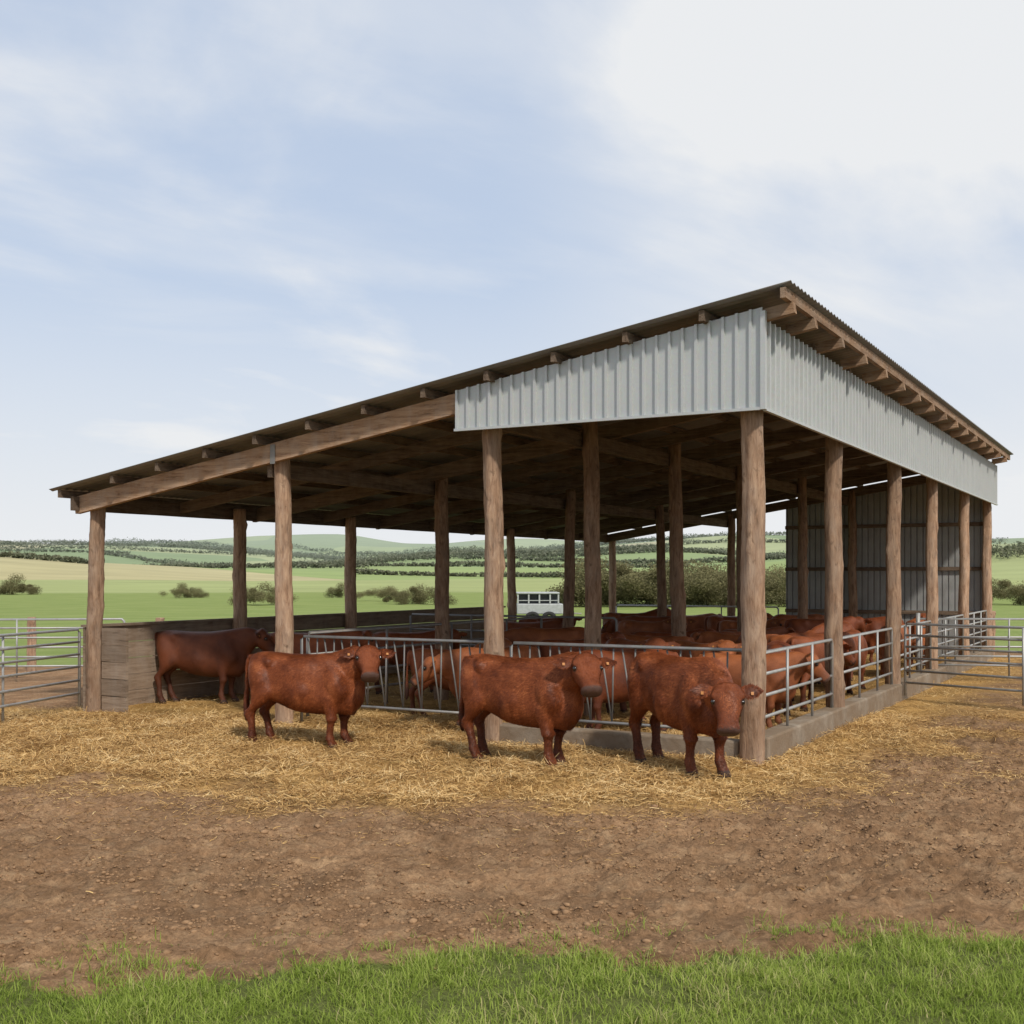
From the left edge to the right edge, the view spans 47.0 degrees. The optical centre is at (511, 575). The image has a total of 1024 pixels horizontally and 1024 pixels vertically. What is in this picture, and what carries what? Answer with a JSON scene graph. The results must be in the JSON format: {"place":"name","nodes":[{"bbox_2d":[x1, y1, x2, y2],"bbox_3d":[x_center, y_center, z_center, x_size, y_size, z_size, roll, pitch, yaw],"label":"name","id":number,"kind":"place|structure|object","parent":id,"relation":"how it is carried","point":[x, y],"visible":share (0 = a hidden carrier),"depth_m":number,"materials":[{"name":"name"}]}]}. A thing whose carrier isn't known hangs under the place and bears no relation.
{"place":"outdoors","nodes":[
{"label":"outdoors","id":0,"kind":"place"},
{"bbox_2d":[0,534,1023,1023],"bbox_3d":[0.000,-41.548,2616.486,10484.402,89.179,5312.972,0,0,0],"label":"ground","id":1,"kind":"structure","parent":0,"point":[132,586],"depth_m":9.34,"materials":[{"name":"brown soil"}]},
{"bbox_2d":[0,580,14,594],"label":"bush","id":2,"kind":"object","parent":1,"relation":"on","point":[3,591],"visible":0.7,"depth_m":139.97,"materials":[{"name":"green plant"}]},
{"bbox_2d":[2,573,42,594],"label":"bush","id":3,"kind":"object","parent":1,"relation":"on","point":[15,588],"visible":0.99,"depth_m":141.02,"materials":[{"name":"green plant"}]},
{"bbox_2d":[17,584,36,594],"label":"bush","id":4,"kind":"object","parent":1,"relation":"on","point":[31,591],"visible":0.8,"depth_m":141.25,"materials":[{"name":"green plant"}]},
{"bbox_2d":[26,617,36,671],"bbox_3d":[-11.096,1.725,27.201,0.245,1.550,0.233,0,0,17],"label":"fence post","id":5,"kind":"object","parent":1,"relation":"on","point":[31,651],"visible":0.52,"depth_m":27.11,"materials":[{"name":"brown wood"}]},
{"bbox_2d":[0,628,80,720],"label":"gate","id":6,"kind":"structure","parent":1,"relation":"on","point":[3,676],"depth_m":17.93,"materials":[{"name":"silver metal"}]},
{"bbox_2d":[0,618,124,677],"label":"gate","id":7,"kind":"structure","parent":1,"relation":"on","point":[17,637],"depth_m":24.42,"materials":[{"name":"grey metal"}]},
{"bbox_2d":[158,586,199,597],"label":"bush","id":8,"kind":"object","parent":1,"relation":"on","point":[179,592],"visible":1,"depth_m":117.78,"materials":[{"name":"green plant"}]},
{"bbox_2d":[173,582,202,597],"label":"bush","id":9,"kind":"object","parent":1,"relation":"on","point":[190,590],"visible":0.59,"depth_m":119.80,"materials":[{"name":"green plant"}]},
{"bbox_2d":[188,587,209,597],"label":"bush","id":10,"kind":"object","parent":1,"relation":"on","point":[205,594],"visible":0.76,"depth_m":120.89,"materials":[{"name":"green plant"}]},
{"bbox_2d":[153,627,274,703],"bbox_3d":[-5.144,1.544,20.399,2.215,1.307,0.705,0,0,0],"label":"cow","id":11,"kind":"object","parent":1,"relation":"on","point":[222,655],"visible":0.95,"depth_m":20.19},
{"bbox_2d":[227,587,258,604],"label":"bush","id":12,"kind":"object","parent":1,"relation":"on","point":[250,599],"visible":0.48,"depth_m":87.53,"materials":[{"name":"green plant"}]},
{"bbox_2d":[232,582,274,602],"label":"bush","id":13,"kind":"object","parent":1,"relation":"on","point":[269,589],"visible":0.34,"depth_m":89.60,"materials":[{"name":"green plant"}]},
{"bbox_2d":[247,588,298,604],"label":"bush","id":14,"kind":"object","parent":1,"relation":"on","point":[262,595],"visible":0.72,"depth_m":87.20,"materials":[{"name":"green plant"}]},
{"bbox_2d":[243,644,395,747],"bbox_3d":[-2.510,1.539,15.180,2.059,1.348,0.705,0,0,18],"label":"cow","id":15,"kind":"object","parent":1,"relation":"on","point":[330,686],"visible":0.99,"depth_m":14.98},
{"bbox_2d":[262,630,379,653],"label":"cow","id":16,"kind":"object","parent":1,"relation":"on","point":[321,645],"visible":0.21,"depth_m":20.51},
{"bbox_2d":[323,582,344,597],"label":"bush","id":17,"kind":"object","parent":1,"relation":"on","point":[337,591],"visible":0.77,"depth_m":119.84,"materials":[{"name":"green plant"}]},
{"bbox_2d":[356,588,382,598],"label":"bush","id":18,"kind":"object","parent":1,"relation":"on","point":[369,592],"visible":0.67,"depth_m":103.79,"materials":[{"name":"green plant"}]},
{"bbox_2d":[373,585,398,600],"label":"bush","id":19,"kind":"object","parent":1,"relation":"on","point":[390,597],"visible":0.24,"depth_m":99.26,"materials":[{"name":"green plant"}]},
{"bbox_2d":[377,587,412,603],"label":"bush","id":20,"kind":"object","parent":1,"relation":"on","point":[385,598],"visible":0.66,"depth_m":92.54,"materials":[{"name":"green plant"}]},
{"bbox_2d":[389,586,424,604],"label":"bush","id":21,"kind":"object","parent":1,"relation":"on","point":[392,594],"visible":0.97,"depth_m":90.88,"materials":[{"name":"green plant"}]},
{"bbox_2d":[409,584,428,603],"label":"bush","id":22,"kind":"object","parent":1,"relation":"on","point":[418,601],"visible":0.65,"depth_m":91.61,"materials":[{"name":"green plant"}]},
{"bbox_2d":[373,629,466,693],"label":"cow","id":23,"kind":"object","parent":1,"relation":"on","point":[457,635],"visible":0.3,"depth_m":21.98},
{"bbox_2d":[405,648,453,715],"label":"cow","id":24,"kind":"object","parent":1,"relation":"on","point":[412,692],"visible":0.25,"depth_m":18.19},
{"bbox_2d":[418,586,457,604],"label":"bush","id":25,"kind":"object","parent":1,"relation":"on","point":[430,594],"visible":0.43,"depth_m":89.71,"materials":[{"name":"green plant"}]},
{"bbox_2d":[410,645,538,727],"bbox_3d":[-0.482,1.618,17.264,2.096,1.167,0.627,0,0,-25],"label":"cow","id":26,"kind":"object","parent":1,"relation":"on","point":[428,672],"visible":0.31,"depth_m":16.93},
{"bbox_2d":[474,637,511,647],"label":"cow","id":27,"kind":"object","parent":1,"relation":"on","point":[507,643],"visible":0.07,"depth_m":19.33},
{"bbox_2d":[0,655,1023,898],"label":"loose straw","id":28,"kind":"object","parent":1,"relation":"on","point":[870,720],"visible":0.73,"depth_m":13.69,"materials":[{"name":"yellow plant"}]},
{"bbox_2d":[576,649,678,733],"bbox_3d":[1.323,1.599,16.397,2.079,1.157,0.622,0,0,5],"label":"cow","id":29,"kind":"object","parent":28,"relation":"on","point":[620,690],"visible":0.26,"depth_m":16.17},
{"bbox_2d":[0,751,1023,998],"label":"soil clods","id":30,"kind":"object","parent":1,"relation":"on","point":[362,923],"visible":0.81,"depth_m":8.68,"materials":[{"name":"brown soil"}]},
{"bbox_2d":[0,531,1023,577],"bbox_3d":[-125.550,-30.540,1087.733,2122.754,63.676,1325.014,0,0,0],"label":"distant woods","id":31,"kind":"object","parent":1,"relation":"on","point":[541,553],"visible":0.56,"depth_m":799.13,"materials":[{"name":"green plant"}]},
{"bbox_2d":[49,280,1012,765],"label":"cattle shed","id":32,"kind":"structure","parent":1,"relation":"on","point":[749,406],"depth_m":19.25,"materials":[{"name":"wood"}]},
{"bbox_2d":[300,635,483,720],"bbox_3d":[-1.670,1.510,16.629,3.334,1.280,0.065,0,0,29],"label":"feed barrier","id":33,"kind":"object","parent":32,"relation":"attached to","point":[421,709],"visible":0.68,"depth_m":16.51,"materials":[{"name":"grey metal"}]},
{"bbox_2d":[306,616,542,716],"bbox_3d":[-1.217,1.464,20.890,0.075,1.272,7.548,0,0,29],"label":"railing","id":34,"kind":"object","parent":32,"relation":"attached to","point":[400,626],"visible":0.41,"depth_m":19.64,"materials":[{"name":"grey metal"}]},
{"bbox_2d":[410,613,616,646],"bbox_3d":[-0.081,1.464,24.997,5.048,1.272,0.075,0,0,29],"label":"railing","id":35,"kind":"object","parent":32,"relation":"on","point":[482,615],"visible":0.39,"depth_m":25.38,"materials":[{"name":"grey metal"}]},
{"bbox_2d":[616,604,778,613],"bbox_3d":[5.449,1.489,35.197,5.148,1.222,0.075,0,0,29],"label":"railing","id":36,"kind":"object","parent":32,"relation":"attached to","point":[695,606],"visible":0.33,"depth_m":35.13,"materials":[{"name":"grey metal"}]},
{"bbox_2d":[765,638,832,725],"bbox_3d":[3.764,1.404,15.451,0.073,1.011,3.591,0,0,29],"label":"railing","id":37,"kind":"object","parent":32,"relation":"on","point":[787,668],"visible":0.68,"depth_m":15.61,"materials":[{"name":"silver metal"}]},
{"bbox_2d":[843,627,892,697],"bbox_3d":[5.726,1.404,18.960,0.073,1.011,3.901,0,0,29],"label":"railing","id":38,"kind":"object","parent":32,"relation":"on","point":[877,662],"visible":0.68,"depth_m":19.34,"materials":[{"name":"grey metal"}]},
{"bbox_2d":[900,620,931,677],"bbox_3d":[7.679,1.404,22.454,0.073,1.011,3.556,0,0,29],"label":"railing","id":39,"kind":"object","parent":32,"relation":"on","point":[920,650],"visible":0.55,"depth_m":22.94,"materials":[{"name":"grey metal"}]},
{"bbox_2d":[938,614,963,663],"bbox_3d":[9.662,1.404,26.003,0.073,1.011,4.026,0,0,29],"label":"railing","id":40,"kind":"object","parent":32,"relation":"on","point":[945,641],"visible":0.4,"depth_m":26.33,"materials":[{"name":"grey metal"}]},
{"bbox_2d":[916,613,1023,675],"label":"gate","id":41,"kind":"structure","parent":32,"relation":"attached to","point":[918,618],"depth_m":24.66,"materials":[{"name":"grey metal"}]},
{"bbox_2d":[969,610,986,652],"bbox_3d":[11.695,1.404,29.639,0.073,1.011,3.756,0,0,29],"label":"railing","id":42,"kind":"object","parent":32,"relation":"on","point":[980,631],"visible":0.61,"depth_m":30.16,"materials":[{"name":"grey metal"}]},
{"bbox_2d":[504,620,562,629],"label":"cow","id":43,"kind":"object","parent":1,"relation":"on","point":[548,624],"visible":0.17,"depth_m":27.00},
{"bbox_2d":[458,651,616,767],"bbox_3d":[0.247,1.517,13.591,2.159,1.352,0.691,0,0,39],"label":"cow","id":44,"kind":"object","parent":1,"relation":"on","point":[547,695],"visible":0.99,"depth_m":13.38},
{"bbox_2d":[504,627,583,646],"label":"cow","id":45,"kind":"object","parent":1,"relation":"on","point":[527,634],"visible":0.27,"depth_m":22.71},
{"bbox_2d":[516,592,581,615],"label":"livestock trailer","id":46,"kind":"object","parent":1,"relation":"on","point":[538,603],"visible":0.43,"depth_m":55.27,"materials":[{"name":"grey paint"}]},
{"bbox_2d":[519,615,581,626],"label":"cow","id":47,"kind":"object","parent":1,"relation":"on","point":[545,619],"visible":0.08,"depth_m":29.72},
{"bbox_2d":[537,631,625,657],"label":"cow","id":48,"kind":"object","parent":1,"relation":"on","point":[605,638],"visible":0.2,"depth_m":19.92},
{"bbox_2d":[545,570,623,604],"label":"bush","id":49,"kind":"object","parent":1,"relation":"on","point":[576,591],"visible":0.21,"depth_m":83.16,"materials":[{"name":"green plant"}]},
{"bbox_2d":[546,558,645,606],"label":"bush","id":50,"kind":"object","parent":1,"relation":"on","point":[581,574],"visible":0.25,"depth_m":83.75,"materials":[{"name":"green plant"}]},
{"bbox_2d":[563,569,650,605],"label":"bush","id":51,"kind":"object","parent":1,"relation":"on","point":[604,601],"visible":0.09,"depth_m":87.67,"materials":[{"name":"green plant"}]},
{"bbox_2d":[578,560,643,603],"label":"bush","id":52,"kind":"object","parent":1,"relation":"on","point":[617,575],"visible":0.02,"depth_m":90.32,"materials":[{"name":"green plant"}]},
{"bbox_2d":[575,555,651,604],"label":"bush","id":53,"kind":"object","parent":1,"relation":"on","point":[603,566],"visible":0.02,"depth_m":91.78,"materials":[{"name":"green plant"}]},
{"bbox_2d":[616,596,634,603],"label":"bush","id":54,"kind":"object","parent":1,"relation":"on","point":[624,601],"visible":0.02,"depth_m":91.78,"materials":[{"name":"green plant"}]},
{"bbox_2d":[510,641,741,728],"bbox_3d":[1.398,1.510,14.914,3.264,1.280,0.065,0,0,29],"label":"feed barrier","id":55,"kind":"object","parent":1,"relation":"on","point":[613,646],"visible":0.48,"depth_m":14.99,"materials":[{"name":"grey metal"}]},
{"bbox_2d":[602,571,656,600],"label":"bush","id":56,"kind":"object","parent":1,"relation":"on","point":[634,591],"visible":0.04,"depth_m":84.45,"materials":[{"name":"green plant"}]},
{"bbox_2d":[602,608,670,632],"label":"cow","id":57,"kind":"object","parent":1,"relation":"on","point":[652,613],"visible":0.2,"depth_m":30.91},
{"bbox_2d":[602,637,680,721],"bbox_3d":[1.934,1.548,17.956,0.647,1.293,2.064,0,0,-18],"label":"cow","id":58,"kind":"object","parent":1,"relation":"on","point":[652,641],"visible":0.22,"depth_m":17.90},
{"bbox_2d":[601,615,687,632],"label":"cow","id":59,"kind":"object","parent":1,"relation":"on","point":[608,626],"visible":0.2,"depth_m":28.49},
{"bbox_2d":[601,562,690,604],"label":"bush","id":60,"kind":"object","parent":1,"relation":"on","point":[621,569],"visible":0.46,"depth_m":83.50,"materials":[{"name":"green plant"}]},
{"bbox_2d":[617,618,696,633],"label":"cow","id":61,"kind":"object","parent":1,"relation":"on","point":[632,626],"visible":0.22,"depth_m":25.59},
{"bbox_2d":[622,633,693,641],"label":"cow","id":62,"kind":"object","parent":1,"relation":"on","point":[632,637],"visible":0.1,"depth_m":21.32},
{"bbox_2d":[632,557,694,604],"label":"bush","id":63,"kind":"object","parent":1,"relation":"on","point":[667,564],"visible":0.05,"depth_m":86.92,"materials":[{"name":"green plant"}]},
{"bbox_2d":[616,562,720,604],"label":"bush","id":64,"kind":"object","parent":1,"relation":"on","point":[626,579],"visible":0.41,"depth_m":82.56,"materials":[{"name":"green plant"}]},
{"bbox_2d":[631,568,711,604],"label":"bush","id":65,"kind":"object","parent":1,"relation":"on","point":[699,585],"visible":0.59,"depth_m":82.25,"materials":[{"name":"green plant"}]},
{"bbox_2d":[630,628,720,636],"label":"cow","id":66,"kind":"object","parent":1,"relation":"on","point":[647,633],"visible":0.12,"depth_m":22.94},
{"bbox_2d":[656,576,717,599],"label":"bush","id":67,"kind":"object","parent":1,"relation":"on","point":[695,592],"visible":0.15,"depth_m":82.97,"materials":[{"name":"green plant"}]},
{"bbox_2d":[651,568,726,605],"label":"bush","id":68,"kind":"object","parent":1,"relation":"on","point":[711,604],"visible":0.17,"depth_m":86.32,"materials":[{"name":"green plant"}]},
{"bbox_2d":[627,651,763,777],"bbox_3d":[1.890,1.506,12.865,0.776,1.292,2.167,0,0,-27],"label":"cow","id":69,"kind":"object","parent":1,"relation":"on","point":[691,698],"visible":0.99,"depth_m":12.59},
{"bbox_2d":[686,613,722,630],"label":"cow","id":70,"kind":"object","parent":1,"relation":"on","point":[700,620],"visible":0.13,"depth_m":33.35},
{"bbox_2d":[668,639,741,657],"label":"cow","id":71,"kind":"object","parent":1,"relation":"on","point":[722,643],"visible":0.27,"depth_m":19.19},
{"bbox_2d":[695,561,726,576],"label":"bush","id":72,"kind":"object","parent":1,"relation":"on","point":[717,567],"visible":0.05,"depth_m":94.36,"materials":[{"name":"green plant"}]},
{"bbox_2d":[687,566,735,604],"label":"bush","id":73,"kind":"object","parent":1,"relation":"on","point":[706,573],"visible":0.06,"depth_m":92.13,"materials":[{"name":"green plant"}]},
{"bbox_2d":[701,582,736,605],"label":"bush","id":74,"kind":"object","parent":1,"relation":"on","point":[714,596],"visible":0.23,"depth_m":83.60,"materials":[{"name":"green plant"}]},
{"bbox_2d":[667,572,777,605],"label":"bush","id":75,"kind":"object","parent":1,"relation":"on","point":[718,586],"visible":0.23,"depth_m":83.75,"materials":[{"name":"green plant"}]},
{"bbox_2d":[684,559,768,603],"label":"bush","id":76,"kind":"object","parent":1,"relation":"on","point":[696,565],"visible":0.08,"depth_m":92.75,"materials":[{"name":"green plant"}]},
{"bbox_2d":[719,631,740,634],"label":"cow","id":77,"kind":"object","parent":1,"relation":"on","point":[735,633],"visible":0.04,"depth_m":23.30},
{"bbox_2d":[690,631,777,642],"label":"cow","id":78,"kind":"object","parent":1,"relation":"on","point":[707,637],"visible":0.13,"depth_m":22.05},
{"bbox_2d":[705,613,772,630],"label":"cow","id":79,"kind":"object","parent":1,"relation":"on","point":[713,621],"visible":0.19,"depth_m":31.37},
{"bbox_2d":[712,566,785,606],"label":"bush","id":80,"kind":"object","parent":1,"relation":"on","point":[775,583],"visible":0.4,"depth_m":85.20,"materials":[{"name":"green plant"}]},
{"bbox_2d":[716,618,787,630],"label":"cow","id":81,"kind":"object","parent":1,"relation":"on","point":[732,624],"visible":0.2,"depth_m":28.04},
{"bbox_2d":[723,580,784,601],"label":"bush","id":82,"kind":"object","parent":1,"relation":"on","point":[767,591],"visible":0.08,"depth_m":86.47,"materials":[{"name":"green plant"}]},
{"bbox_2d":[724,564,785,595],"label":"bush","id":83,"kind":"object","parent":1,"relation":"on","point":[767,578],"visible":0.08,"depth_m":91.05,"materials":[{"name":"green plant"}]},
{"bbox_2d":[721,627,794,634],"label":"cow","id":84,"kind":"object","parent":1,"relation":"on","point":[779,630],"visible":0.12,"depth_m":25.17},
{"bbox_2d":[698,651,829,728],"bbox_3d":[3.561,1.635,16.829,1.920,1.133,0.611,0,0,21],"label":"cow","id":85,"kind":"object","parent":1,"relation":"on","point":[775,681],"visible":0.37,"depth_m":16.58},
{"bbox_2d":[734,635,793,700],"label":"cow","id":86,"kind":"object","parent":1,"relation":"on","point":[771,638],"visible":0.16,"depth_m":20.64},
{"bbox_2d":[766,564,785,603],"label":"bush","id":87,"kind":"object","parent":1,"relation":"on","point":[774,599],"visible":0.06,"depth_m":93.08,"materials":[{"name":"green plant"}]},
{"bbox_2d":[765,641,791,716],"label":"cow","id":88,"kind":"object","parent":1,"relation":"on","point":[775,644],"visible":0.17,"depth_m":18.12},
{"bbox_2d":[771,614,823,619],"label":"cow","id":89,"kind":"object","parent":1,"relation":"on","point":[789,617],"visible":0.11,"depth_m":30.67},
{"bbox_2d":[783,632,823,688],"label":"cow","id":90,"kind":"object","parent":1,"relation":"on","point":[799,634],"visible":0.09,"depth_m":23.07},
{"bbox_2d":[786,633,855,710],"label":"cow","id":91,"kind":"object","parent":1,"relation":"on","point":[849,660],"visible":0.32,"depth_m":19.28},
{"bbox_2d":[785,616,871,636],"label":"cow","id":92,"kind":"object","parent":1,"relation":"on","point":[799,625],"visible":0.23,"depth_m":26.90},
{"bbox_2d":[804,621,853,683],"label":"cow","id":93,"kind":"object","parent":1,"relation":"on","point":[847,626],"visible":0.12,"depth_m":23.93},
{"bbox_2d":[843,629,873,693],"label":"cow","id":94,"kind":"object","parent":1,"relation":"on","point":[852,642],"visible":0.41,"depth_m":22.27},
{"bbox_2d":[864,616,903,663],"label":"cow","id":95,"kind":"object","parent":1,"relation":"on","point":[877,623],"visible":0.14,"depth_m":29.07},
{"bbox_2d":[879,623,915,677],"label":"cow","id":96,"kind":"object","parent":1,"relation":"on","point":[882,641],"visible":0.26,"depth_m":25.36},
{"bbox_2d":[906,618,924,668],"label":"cow","id":97,"kind":"object","parent":1,"relation":"on","point":[913,629],"visible":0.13,"depth_m":27.94},
{"bbox_2d":[914,613,925,656],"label":"cow","id":98,"kind":"object","parent":1,"relation":"on","point":[922,615],"visible":0.06,"depth_m":30.40},
{"bbox_2d":[904,623,1023,705],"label":"gate","id":99,"kind":"structure","parent":1,"relation":"on","point":[906,670],"depth_m":19.85,"materials":[{"name":"grey metal"}]},
{"bbox_2d":[992,611,995,654],"bbox_3d":[13.005,1.725,32.010,0.275,1.550,0.258,0,0,0],"label":"fence post","id":100,"kind":"object","parent":1,"relation":"on","point":[994,624],"visible":0.18,"depth_m":31.91,"materials":[{"name":"brown wood"}]},
{"bbox_2d":[992,586,1015,602],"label":"bush","id":101,"kind":"object","parent":1,"relation":"on","point":[1006,594],"visible":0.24,"depth_m":92.75,"materials":[{"name":"green plant"}]},
{"bbox_2d":[992,579,1023,601],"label":"bush","id":102,"kind":"object","parent":1,"relation":"on","point":[1005,583],"visible":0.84,"depth_m":90.01,"materials":[{"name":"green plant"}]},
{"bbox_2d":[992,577,1023,604],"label":"bush","id":103,"kind":"object","parent":1,"relation":"on","point":[1017,600],"visible":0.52,"depth_m":90.02,"materials":[{"name":"green plant"}]},
{"bbox_2d":[0,891,1023,1023],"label":"grass","id":104,"kind":"structure","parent":0,"point":[799,978],"depth_m":6.21,"materials":[{"name":"green plant"}]},
{"bbox_2d":[0,0,1023,543],"label":"sky","id":105,"kind":"structure","parent":0,"point":[220,220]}
]}

